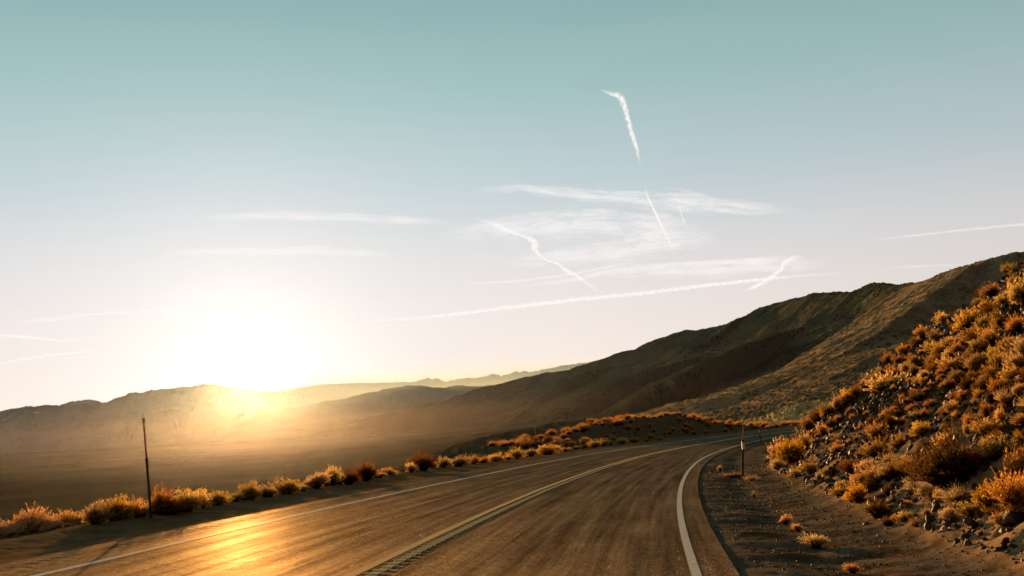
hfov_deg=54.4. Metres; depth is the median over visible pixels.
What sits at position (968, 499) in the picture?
shrub
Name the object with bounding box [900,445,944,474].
shrub
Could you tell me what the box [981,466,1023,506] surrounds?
shrub
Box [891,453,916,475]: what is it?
shrub
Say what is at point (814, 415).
shrub
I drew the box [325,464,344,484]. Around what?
shrub
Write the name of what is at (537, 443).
shrub
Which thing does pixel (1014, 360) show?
shrub
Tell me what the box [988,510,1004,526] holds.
shrub
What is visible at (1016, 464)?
shrub
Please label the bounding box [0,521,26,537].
shrub
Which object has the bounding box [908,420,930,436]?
shrub
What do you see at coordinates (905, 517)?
shrub
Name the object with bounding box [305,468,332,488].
shrub
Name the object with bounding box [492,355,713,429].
mountain spur
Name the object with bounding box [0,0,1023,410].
sky
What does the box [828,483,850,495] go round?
shrub
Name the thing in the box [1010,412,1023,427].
shrub
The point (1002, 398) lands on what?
grass tuft
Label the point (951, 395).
shrub
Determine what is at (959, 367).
shrub
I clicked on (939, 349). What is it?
shrub
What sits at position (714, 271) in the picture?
cloud
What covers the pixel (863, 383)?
shrub
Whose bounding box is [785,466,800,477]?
shrub
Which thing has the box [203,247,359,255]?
cloud
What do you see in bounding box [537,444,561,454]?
shrub
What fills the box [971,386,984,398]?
shrub
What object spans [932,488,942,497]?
shrub
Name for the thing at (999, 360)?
shrub
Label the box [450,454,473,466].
shrub
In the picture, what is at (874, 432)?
shrub
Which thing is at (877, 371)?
shrub
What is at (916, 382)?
shrub
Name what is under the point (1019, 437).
shrub
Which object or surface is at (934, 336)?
shrub
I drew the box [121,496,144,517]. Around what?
shrub
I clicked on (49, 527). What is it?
shrub
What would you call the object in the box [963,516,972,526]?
boulder
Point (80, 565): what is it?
lane marking
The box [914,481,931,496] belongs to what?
grass tuft
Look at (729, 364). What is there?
mountain spur
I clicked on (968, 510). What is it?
shrub
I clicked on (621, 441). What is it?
shrub
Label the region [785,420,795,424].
shrub
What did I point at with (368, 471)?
shrub
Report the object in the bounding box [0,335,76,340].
contrail
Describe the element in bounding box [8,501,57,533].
shrub
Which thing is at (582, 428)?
shrub
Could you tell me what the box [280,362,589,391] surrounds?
mountain range
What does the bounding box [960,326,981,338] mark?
shrub
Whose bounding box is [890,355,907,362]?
shrub
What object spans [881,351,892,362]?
shrub
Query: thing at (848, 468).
shrub
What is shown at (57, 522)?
shrub
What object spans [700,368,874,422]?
mountain spur
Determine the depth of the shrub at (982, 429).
14.69 m
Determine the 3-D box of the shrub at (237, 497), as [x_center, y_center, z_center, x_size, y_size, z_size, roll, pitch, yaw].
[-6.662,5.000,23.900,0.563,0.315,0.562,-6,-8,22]
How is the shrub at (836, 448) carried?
on the ground
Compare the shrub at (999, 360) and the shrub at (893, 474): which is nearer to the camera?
the shrub at (893, 474)
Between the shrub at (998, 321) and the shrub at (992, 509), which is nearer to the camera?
the shrub at (992, 509)
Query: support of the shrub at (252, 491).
on the ground
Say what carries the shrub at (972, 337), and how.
on the ground
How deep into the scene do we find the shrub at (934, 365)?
24.27 m
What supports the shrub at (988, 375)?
on the ground
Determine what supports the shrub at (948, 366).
on the ground
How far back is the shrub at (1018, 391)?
15.18 m
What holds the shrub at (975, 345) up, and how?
on the ground
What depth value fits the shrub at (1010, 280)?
28.39 m
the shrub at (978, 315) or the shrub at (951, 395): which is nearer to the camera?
the shrub at (951, 395)
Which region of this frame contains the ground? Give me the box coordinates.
[0,261,1023,575]
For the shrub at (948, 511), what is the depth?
12.83 m
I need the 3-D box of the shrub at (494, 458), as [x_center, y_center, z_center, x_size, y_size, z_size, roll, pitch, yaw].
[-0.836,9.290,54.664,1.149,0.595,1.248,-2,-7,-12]
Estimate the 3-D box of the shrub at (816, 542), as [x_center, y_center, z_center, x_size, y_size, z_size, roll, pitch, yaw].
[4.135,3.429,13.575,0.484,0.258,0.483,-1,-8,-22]
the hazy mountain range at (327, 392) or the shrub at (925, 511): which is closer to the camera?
the shrub at (925, 511)
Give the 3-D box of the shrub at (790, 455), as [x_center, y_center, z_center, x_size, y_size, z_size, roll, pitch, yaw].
[8.445,4.976,30.430,1.023,1.056,1.380,-7,-8,25]
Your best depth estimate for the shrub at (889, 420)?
23.16 m
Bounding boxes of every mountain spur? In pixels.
[460,366,613,428]
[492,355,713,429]
[561,325,808,421]
[621,251,1023,416]
[687,340,911,415]
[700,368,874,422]
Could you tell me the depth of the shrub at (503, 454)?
72.31 m
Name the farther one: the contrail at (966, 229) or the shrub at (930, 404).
the contrail at (966, 229)
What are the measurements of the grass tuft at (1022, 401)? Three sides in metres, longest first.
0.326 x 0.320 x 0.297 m
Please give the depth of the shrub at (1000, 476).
12.99 m
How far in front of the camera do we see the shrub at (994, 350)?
20.75 m
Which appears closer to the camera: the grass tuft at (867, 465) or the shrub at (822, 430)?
the grass tuft at (867, 465)
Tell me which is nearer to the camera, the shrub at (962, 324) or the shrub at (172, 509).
the shrub at (172, 509)
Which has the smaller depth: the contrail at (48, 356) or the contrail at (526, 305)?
the contrail at (526, 305)
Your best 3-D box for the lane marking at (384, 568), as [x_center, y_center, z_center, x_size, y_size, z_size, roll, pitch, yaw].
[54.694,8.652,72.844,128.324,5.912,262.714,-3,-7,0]
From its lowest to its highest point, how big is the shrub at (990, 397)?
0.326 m
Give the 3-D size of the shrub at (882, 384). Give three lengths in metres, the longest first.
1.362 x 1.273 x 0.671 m
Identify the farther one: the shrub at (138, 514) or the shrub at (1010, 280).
the shrub at (1010, 280)
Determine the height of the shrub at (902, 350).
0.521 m
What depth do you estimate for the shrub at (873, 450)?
20.85 m
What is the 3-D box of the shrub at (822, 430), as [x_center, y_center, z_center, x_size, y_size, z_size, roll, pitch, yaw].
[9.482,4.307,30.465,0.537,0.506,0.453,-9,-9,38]
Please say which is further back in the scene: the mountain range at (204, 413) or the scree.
the mountain range at (204, 413)
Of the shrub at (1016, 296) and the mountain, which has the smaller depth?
the shrub at (1016, 296)
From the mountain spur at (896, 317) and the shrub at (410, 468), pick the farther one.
the mountain spur at (896, 317)
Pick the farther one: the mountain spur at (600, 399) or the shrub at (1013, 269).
the mountain spur at (600, 399)
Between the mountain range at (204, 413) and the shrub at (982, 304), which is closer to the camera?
the shrub at (982, 304)
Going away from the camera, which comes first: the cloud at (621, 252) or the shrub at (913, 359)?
the shrub at (913, 359)
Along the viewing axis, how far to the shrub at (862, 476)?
18.08 m
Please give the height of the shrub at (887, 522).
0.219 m
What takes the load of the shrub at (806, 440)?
on the ground
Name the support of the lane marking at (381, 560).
on the road
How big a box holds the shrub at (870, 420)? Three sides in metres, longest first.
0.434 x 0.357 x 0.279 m
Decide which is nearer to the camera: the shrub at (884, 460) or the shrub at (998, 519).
the shrub at (998, 519)
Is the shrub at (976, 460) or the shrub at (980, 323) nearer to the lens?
the shrub at (976, 460)
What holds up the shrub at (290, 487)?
on the ground
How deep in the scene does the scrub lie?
85.50 m
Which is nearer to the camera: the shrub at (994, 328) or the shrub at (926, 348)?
the shrub at (994, 328)
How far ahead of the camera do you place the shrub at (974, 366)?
20.79 m
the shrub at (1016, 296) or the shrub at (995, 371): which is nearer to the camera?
the shrub at (995, 371)
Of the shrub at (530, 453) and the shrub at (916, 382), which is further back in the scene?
the shrub at (530, 453)
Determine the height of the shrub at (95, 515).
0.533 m
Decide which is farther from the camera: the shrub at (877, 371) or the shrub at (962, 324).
the shrub at (877, 371)
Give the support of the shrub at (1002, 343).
on the ground
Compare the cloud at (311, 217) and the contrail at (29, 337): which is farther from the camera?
the contrail at (29, 337)
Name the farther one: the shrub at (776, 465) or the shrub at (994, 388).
the shrub at (776, 465)
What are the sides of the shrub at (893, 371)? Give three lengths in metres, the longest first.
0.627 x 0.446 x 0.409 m
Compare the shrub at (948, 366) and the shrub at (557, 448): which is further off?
the shrub at (557, 448)
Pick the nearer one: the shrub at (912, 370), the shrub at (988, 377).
the shrub at (988, 377)
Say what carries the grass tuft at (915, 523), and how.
on the ground
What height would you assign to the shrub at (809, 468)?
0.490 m
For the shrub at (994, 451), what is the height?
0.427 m
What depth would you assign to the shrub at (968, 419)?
16.16 m
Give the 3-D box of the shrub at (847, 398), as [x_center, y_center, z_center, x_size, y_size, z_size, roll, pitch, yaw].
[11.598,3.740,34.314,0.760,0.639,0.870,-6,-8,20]
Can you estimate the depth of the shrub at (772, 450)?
35.56 m
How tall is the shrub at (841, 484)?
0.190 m
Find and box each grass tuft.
[745,474,760,481]
[864,458,886,471]
[901,516,923,526]
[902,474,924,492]
[907,409,927,418]
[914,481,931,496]
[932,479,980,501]
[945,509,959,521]
[969,396,979,405]
[994,387,1011,405]
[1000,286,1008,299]
[1016,394,1023,405]
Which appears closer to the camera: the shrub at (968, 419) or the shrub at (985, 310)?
the shrub at (968, 419)
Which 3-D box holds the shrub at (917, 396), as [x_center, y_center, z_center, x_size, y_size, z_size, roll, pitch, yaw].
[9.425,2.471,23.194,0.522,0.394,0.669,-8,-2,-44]
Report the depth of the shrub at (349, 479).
31.92 m
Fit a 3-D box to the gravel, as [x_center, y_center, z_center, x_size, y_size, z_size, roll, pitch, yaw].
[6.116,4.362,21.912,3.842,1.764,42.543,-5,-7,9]
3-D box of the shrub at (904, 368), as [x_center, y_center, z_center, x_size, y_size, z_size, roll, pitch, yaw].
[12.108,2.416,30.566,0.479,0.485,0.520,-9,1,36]
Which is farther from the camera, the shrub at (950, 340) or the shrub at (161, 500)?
the shrub at (950, 340)
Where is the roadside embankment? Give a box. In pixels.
[741,396,843,424]
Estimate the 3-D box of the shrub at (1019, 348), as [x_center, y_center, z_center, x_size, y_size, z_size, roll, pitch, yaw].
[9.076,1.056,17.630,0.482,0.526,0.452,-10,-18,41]
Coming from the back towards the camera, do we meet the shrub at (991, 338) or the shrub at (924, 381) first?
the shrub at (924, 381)
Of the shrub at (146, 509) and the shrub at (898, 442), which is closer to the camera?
the shrub at (146, 509)
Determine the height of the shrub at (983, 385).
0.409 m
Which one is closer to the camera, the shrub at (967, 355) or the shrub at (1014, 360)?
the shrub at (1014, 360)
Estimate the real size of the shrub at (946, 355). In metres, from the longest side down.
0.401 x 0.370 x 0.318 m
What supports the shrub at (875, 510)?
on the ground
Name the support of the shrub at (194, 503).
on the ground
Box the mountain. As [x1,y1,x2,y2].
[282,282,913,440]
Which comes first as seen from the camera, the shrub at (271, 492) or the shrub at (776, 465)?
the shrub at (271, 492)
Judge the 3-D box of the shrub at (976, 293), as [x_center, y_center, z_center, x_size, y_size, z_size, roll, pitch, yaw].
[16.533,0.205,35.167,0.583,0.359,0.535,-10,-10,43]
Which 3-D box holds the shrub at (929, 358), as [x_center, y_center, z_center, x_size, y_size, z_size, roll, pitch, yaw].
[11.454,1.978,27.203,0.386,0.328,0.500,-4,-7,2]
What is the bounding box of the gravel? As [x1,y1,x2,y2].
[701,458,1022,575]
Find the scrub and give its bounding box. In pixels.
[261,300,1023,496]
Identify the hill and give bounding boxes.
[226,384,496,440]
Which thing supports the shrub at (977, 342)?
on the ground
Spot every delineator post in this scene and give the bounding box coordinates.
[142,417,151,517]
[741,416,744,479]
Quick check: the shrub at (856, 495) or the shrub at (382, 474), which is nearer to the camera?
the shrub at (856, 495)
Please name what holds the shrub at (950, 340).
on the ground
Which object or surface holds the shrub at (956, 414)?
on the ground
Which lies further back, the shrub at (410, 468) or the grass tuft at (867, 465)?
the shrub at (410, 468)
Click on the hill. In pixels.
(293, 422)
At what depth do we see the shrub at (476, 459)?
51.22 m
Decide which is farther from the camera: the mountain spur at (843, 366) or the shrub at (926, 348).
the mountain spur at (843, 366)
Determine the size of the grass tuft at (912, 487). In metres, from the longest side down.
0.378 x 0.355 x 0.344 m
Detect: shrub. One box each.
[0,519,15,535]
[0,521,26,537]
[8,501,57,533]
[14,517,34,534]
[40,514,65,529]
[40,522,56,530]
[56,509,82,527]
[75,512,86,524]
[79,498,113,524]
[98,493,135,520]
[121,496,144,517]
[134,502,145,517]
[139,503,154,516]
[147,482,179,506]
[148,493,192,514]
[161,487,203,511]
[187,486,212,507]
[207,489,233,504]
[226,490,245,501]
[236,479,262,499]
[257,485,278,496]
[268,476,302,493]
[299,485,310,490]
[303,480,314,488]
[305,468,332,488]
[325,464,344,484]
[339,463,361,484]
[351,455,378,480]
[376,467,397,475]
[377,472,387,477]
[405,448,438,470]
[405,461,417,471]
[437,456,452,466]
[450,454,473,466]
[469,454,481,463]
[488,452,506,461]
[492,451,508,456]
[506,446,523,458]
[525,448,537,456]
[531,439,544,447]
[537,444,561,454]
[542,434,553,442]
[547,440,560,445]
[554,446,562,452]
[578,422,589,431]
[587,439,601,447]
[599,437,610,445]
[616,437,627,443]
[719,473,749,476]
[766,436,793,459]
[769,458,785,470]
[771,434,806,465]
[779,512,792,524]
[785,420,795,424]
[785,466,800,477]
[791,428,814,451]
[791,523,803,531]
[796,457,821,474]
[797,414,817,430]
[797,532,830,547]
[808,402,821,424]
[814,423,828,435]
[817,402,834,414]
[819,466,835,476]
[824,416,839,428]
[827,442,844,452]
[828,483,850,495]
[831,391,842,410]
[835,456,859,474]
[836,480,848,488]
[837,388,857,404]
[841,481,867,503]
[843,563,862,573]
[847,386,860,394]
[848,465,883,488]
[853,458,874,473]
[855,434,894,459]
[860,370,874,390]
[860,491,895,518]
[861,473,881,491]
[862,371,908,391]
[864,421,890,439]
[866,414,878,426]
[871,367,883,376]
[874,455,911,481]
[876,449,899,465]
[880,409,895,429]
[880,514,893,525]
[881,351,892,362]
[882,455,903,477]
[882,482,891,495]
[885,367,899,375]
[887,431,908,447]
[889,513,899,520]
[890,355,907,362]
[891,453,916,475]
[895,343,911,355]
[895,510,913,521]
[898,359,913,372]
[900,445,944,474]
[902,409,983,490]
[903,500,911,507]
[904,389,926,401]
[905,354,919,364]
[908,362,919,376]
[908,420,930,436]
[910,336,921,345]
[911,377,920,385]
[912,325,932,339]
[917,369,930,377]
[918,376,927,384]
[920,341,936,352]
[920,505,930,516]
[923,359,944,373]
[923,486,938,497]
[924,328,942,340]
[924,355,937,363]
[924,398,936,406]
[927,342,947,356]
[932,432,953,449]
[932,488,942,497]
[933,311,949,324]
[935,355,956,371]
[938,336,957,347]
[938,403,948,415]
[938,504,955,518]
[939,421,947,432]
[941,348,952,359]
[941,399,958,413]
[943,377,954,389]
[946,340,962,354]
[947,370,964,381]
[947,390,956,398]
[950,410,963,417]
[950,497,970,505]
[951,306,979,330]
[951,353,968,371]
[953,500,978,516]
[955,370,976,390]
[955,387,965,396]
[957,353,969,371]
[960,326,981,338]
[960,350,987,369]
[961,345,980,357]
[961,412,976,427]
[962,421,971,434]
[963,351,985,373]
[964,329,985,341]
[965,445,990,470]
[966,338,982,351]
[966,369,975,377]
[968,338,987,347]
[968,415,1002,436]
[969,307,985,318]
[970,294,985,306]
[970,312,990,328]
[970,363,993,374]
[970,374,989,390]
[970,478,1005,508]
[971,289,983,297]
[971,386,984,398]
[975,325,1000,346]
[975,432,1022,460]
[977,299,992,308]
[977,369,996,380]
[977,436,996,446]
[978,282,1000,297]
[978,399,990,419]
[979,297,1001,317]
[980,361,1001,380]
[980,371,997,382]
[980,505,993,515]
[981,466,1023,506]
[984,344,1000,358]
[984,428,998,441]
[984,503,1003,513]
[985,388,996,403]
[986,376,1007,396]
[987,348,1009,368]
[987,476,1001,489]
[988,308,1001,319]
[988,320,1000,334]
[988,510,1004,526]
[991,315,1005,324]
[993,373,1012,395]
[993,406,1007,422]
[994,294,1007,305]
[994,468,1009,480]
[995,333,1015,351]
[996,364,1022,383]
[998,493,1023,514]
[999,263,1014,275]
[1001,349,1023,370]
[1002,336,1020,355]
[1002,443,1023,478]
[1003,311,1023,332]
[1003,504,1020,528]
[1004,329,1020,337]
[1005,274,1023,305]
[1005,474,1023,486]
[1006,263,1017,273]
[1006,275,1017,282]
[1009,337,1023,355]
[1009,382,1023,399]
[1010,377,1022,383]
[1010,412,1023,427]
[1011,429,1022,442]
[1016,440,1023,448]
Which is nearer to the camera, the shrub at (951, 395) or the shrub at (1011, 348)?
the shrub at (1011, 348)
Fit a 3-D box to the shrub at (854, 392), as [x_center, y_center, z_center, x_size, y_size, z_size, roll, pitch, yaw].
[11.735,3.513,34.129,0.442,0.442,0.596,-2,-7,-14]
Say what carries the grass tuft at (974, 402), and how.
on the ground
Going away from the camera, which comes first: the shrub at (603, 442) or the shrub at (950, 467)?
the shrub at (950, 467)
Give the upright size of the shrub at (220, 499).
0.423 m
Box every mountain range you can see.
[0,384,323,453]
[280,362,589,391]
[281,372,551,400]
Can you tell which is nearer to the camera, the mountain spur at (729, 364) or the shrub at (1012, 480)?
the shrub at (1012, 480)
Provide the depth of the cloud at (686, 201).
30518.89 m
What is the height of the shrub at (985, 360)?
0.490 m
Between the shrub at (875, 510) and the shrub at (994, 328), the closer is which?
the shrub at (875, 510)
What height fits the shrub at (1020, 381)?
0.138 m
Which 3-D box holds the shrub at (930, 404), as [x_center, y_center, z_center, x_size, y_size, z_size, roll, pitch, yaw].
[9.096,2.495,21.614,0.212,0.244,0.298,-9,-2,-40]
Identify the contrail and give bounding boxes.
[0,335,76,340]
[0,351,97,363]
[395,275,803,320]
[489,222,587,283]
[500,267,608,282]
[572,259,753,280]
[608,92,638,155]
[646,194,672,248]
[749,256,795,289]
[909,223,1023,236]
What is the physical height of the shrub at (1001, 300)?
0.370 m
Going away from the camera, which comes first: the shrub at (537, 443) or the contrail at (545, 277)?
the shrub at (537, 443)
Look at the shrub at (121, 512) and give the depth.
18.72 m
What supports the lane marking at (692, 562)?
on the road
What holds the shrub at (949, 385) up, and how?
on the ground
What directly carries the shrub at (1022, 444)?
on the ground
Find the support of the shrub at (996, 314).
on the ground
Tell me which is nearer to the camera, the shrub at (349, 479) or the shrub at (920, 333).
the shrub at (349, 479)
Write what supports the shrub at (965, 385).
on the ground
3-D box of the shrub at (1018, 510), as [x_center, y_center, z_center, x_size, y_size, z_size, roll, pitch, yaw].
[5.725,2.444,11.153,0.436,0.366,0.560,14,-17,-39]
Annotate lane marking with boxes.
[31,427,796,575]
[344,429,801,575]
[365,429,803,575]
[677,433,797,575]
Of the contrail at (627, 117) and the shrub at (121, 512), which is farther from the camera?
the contrail at (627, 117)
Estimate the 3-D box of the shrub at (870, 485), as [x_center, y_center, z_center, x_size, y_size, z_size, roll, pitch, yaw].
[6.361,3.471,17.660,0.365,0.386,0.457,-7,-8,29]
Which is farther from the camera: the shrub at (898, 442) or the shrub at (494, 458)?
the shrub at (494, 458)
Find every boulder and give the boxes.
[827,466,835,473]
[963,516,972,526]
[1001,510,1023,525]
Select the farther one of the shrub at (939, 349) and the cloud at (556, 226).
the cloud at (556, 226)
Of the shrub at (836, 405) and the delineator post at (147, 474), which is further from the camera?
the shrub at (836, 405)
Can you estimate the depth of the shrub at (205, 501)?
21.78 m
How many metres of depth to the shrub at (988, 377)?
18.10 m
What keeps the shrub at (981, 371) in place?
on the ground
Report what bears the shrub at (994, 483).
on the ground
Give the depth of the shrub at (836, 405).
34.38 m
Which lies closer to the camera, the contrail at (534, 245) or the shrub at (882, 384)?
the shrub at (882, 384)
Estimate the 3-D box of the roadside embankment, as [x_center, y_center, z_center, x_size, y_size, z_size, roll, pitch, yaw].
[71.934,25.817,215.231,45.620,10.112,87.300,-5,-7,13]
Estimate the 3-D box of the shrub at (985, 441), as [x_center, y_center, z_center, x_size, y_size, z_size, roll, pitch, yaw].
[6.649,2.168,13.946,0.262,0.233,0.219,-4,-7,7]
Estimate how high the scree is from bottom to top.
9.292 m
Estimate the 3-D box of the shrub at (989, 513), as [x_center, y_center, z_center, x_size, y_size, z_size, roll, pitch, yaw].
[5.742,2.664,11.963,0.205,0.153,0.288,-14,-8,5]
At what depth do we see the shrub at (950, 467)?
13.83 m
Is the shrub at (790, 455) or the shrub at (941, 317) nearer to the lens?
the shrub at (790, 455)
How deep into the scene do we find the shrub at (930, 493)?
14.26 m
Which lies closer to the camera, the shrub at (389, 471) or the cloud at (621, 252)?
the shrub at (389, 471)
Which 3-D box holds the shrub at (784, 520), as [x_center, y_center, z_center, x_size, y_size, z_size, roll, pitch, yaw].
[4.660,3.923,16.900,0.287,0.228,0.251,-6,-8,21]
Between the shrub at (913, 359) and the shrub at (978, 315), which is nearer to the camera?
the shrub at (978, 315)
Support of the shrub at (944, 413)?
on the ground
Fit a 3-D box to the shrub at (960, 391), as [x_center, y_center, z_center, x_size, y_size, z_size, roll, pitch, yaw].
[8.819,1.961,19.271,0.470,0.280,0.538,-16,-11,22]
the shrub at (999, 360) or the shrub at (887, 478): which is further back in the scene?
the shrub at (999, 360)
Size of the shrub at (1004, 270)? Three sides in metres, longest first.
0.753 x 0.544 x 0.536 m
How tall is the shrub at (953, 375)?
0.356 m
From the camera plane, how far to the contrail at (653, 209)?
32268.55 m
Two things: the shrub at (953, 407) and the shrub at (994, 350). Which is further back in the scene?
the shrub at (994, 350)
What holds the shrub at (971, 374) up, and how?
on the ground
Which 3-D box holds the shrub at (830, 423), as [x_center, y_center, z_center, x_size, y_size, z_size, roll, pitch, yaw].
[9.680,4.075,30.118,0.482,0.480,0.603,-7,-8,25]
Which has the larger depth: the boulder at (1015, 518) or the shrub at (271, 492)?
the shrub at (271, 492)
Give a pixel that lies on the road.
(620, 519)
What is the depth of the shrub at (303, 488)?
28.08 m
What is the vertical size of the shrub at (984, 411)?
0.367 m
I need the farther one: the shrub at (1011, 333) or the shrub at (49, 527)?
the shrub at (49, 527)
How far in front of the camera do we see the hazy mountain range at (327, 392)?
16651.97 m
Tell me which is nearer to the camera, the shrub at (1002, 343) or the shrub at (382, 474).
the shrub at (1002, 343)
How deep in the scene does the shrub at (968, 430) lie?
15.87 m
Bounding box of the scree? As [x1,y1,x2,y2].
[764,258,1023,561]
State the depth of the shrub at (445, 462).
45.94 m
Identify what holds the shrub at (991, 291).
on the ground
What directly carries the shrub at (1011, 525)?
on the ground
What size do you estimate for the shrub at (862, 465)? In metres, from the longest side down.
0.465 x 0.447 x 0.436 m
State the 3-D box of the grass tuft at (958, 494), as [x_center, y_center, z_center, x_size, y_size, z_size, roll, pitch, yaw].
[5.938,2.724,13.294,0.719,0.377,0.753,-17,-12,21]
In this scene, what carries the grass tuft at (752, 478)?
on the ground
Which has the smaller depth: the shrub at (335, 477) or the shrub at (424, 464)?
the shrub at (335, 477)
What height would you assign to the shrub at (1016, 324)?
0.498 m
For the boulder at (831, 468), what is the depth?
22.94 m
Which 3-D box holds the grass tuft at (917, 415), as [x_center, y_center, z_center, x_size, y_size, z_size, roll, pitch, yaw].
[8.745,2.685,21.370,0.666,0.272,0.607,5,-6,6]
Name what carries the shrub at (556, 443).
on the ground
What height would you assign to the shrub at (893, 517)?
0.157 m
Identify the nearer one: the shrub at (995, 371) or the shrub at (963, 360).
the shrub at (995, 371)
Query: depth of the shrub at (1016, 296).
23.93 m
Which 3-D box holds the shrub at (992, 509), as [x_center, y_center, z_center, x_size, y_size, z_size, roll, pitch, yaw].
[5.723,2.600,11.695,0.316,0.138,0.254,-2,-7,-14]
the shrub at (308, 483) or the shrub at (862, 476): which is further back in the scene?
the shrub at (308, 483)
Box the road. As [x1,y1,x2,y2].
[0,426,805,575]
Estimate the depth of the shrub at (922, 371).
25.05 m
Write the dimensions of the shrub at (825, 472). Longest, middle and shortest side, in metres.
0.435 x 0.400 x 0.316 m
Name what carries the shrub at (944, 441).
on the ground
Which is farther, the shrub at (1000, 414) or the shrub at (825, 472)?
the shrub at (825, 472)
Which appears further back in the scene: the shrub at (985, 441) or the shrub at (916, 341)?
the shrub at (916, 341)
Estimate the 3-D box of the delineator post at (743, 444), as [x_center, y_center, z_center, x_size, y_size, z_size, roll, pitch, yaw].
[7.554,5.276,32.603,0.109,2.175,0.340,-1,-8,-21]
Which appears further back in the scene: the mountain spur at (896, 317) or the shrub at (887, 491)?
the mountain spur at (896, 317)
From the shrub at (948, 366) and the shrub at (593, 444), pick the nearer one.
the shrub at (948, 366)
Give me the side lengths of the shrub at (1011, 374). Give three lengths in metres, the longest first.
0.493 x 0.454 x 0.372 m
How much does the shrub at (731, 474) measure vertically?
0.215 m
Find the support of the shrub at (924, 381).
on the ground
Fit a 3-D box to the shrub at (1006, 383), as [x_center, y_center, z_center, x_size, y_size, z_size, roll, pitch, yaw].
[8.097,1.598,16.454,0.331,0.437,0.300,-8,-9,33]
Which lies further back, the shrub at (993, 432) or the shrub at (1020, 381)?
the shrub at (1020, 381)
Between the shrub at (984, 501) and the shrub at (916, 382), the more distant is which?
the shrub at (916, 382)
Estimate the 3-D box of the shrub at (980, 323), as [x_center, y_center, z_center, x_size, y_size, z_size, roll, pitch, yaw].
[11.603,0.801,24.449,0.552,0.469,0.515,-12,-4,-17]
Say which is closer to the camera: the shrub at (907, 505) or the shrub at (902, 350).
the shrub at (907, 505)
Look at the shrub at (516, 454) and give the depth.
58.64 m
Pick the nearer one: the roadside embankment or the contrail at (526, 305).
the roadside embankment
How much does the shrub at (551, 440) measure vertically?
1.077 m
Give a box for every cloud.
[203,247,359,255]
[244,214,415,222]
[486,210,669,235]
[528,188,746,211]
[550,232,679,259]
[646,261,779,274]

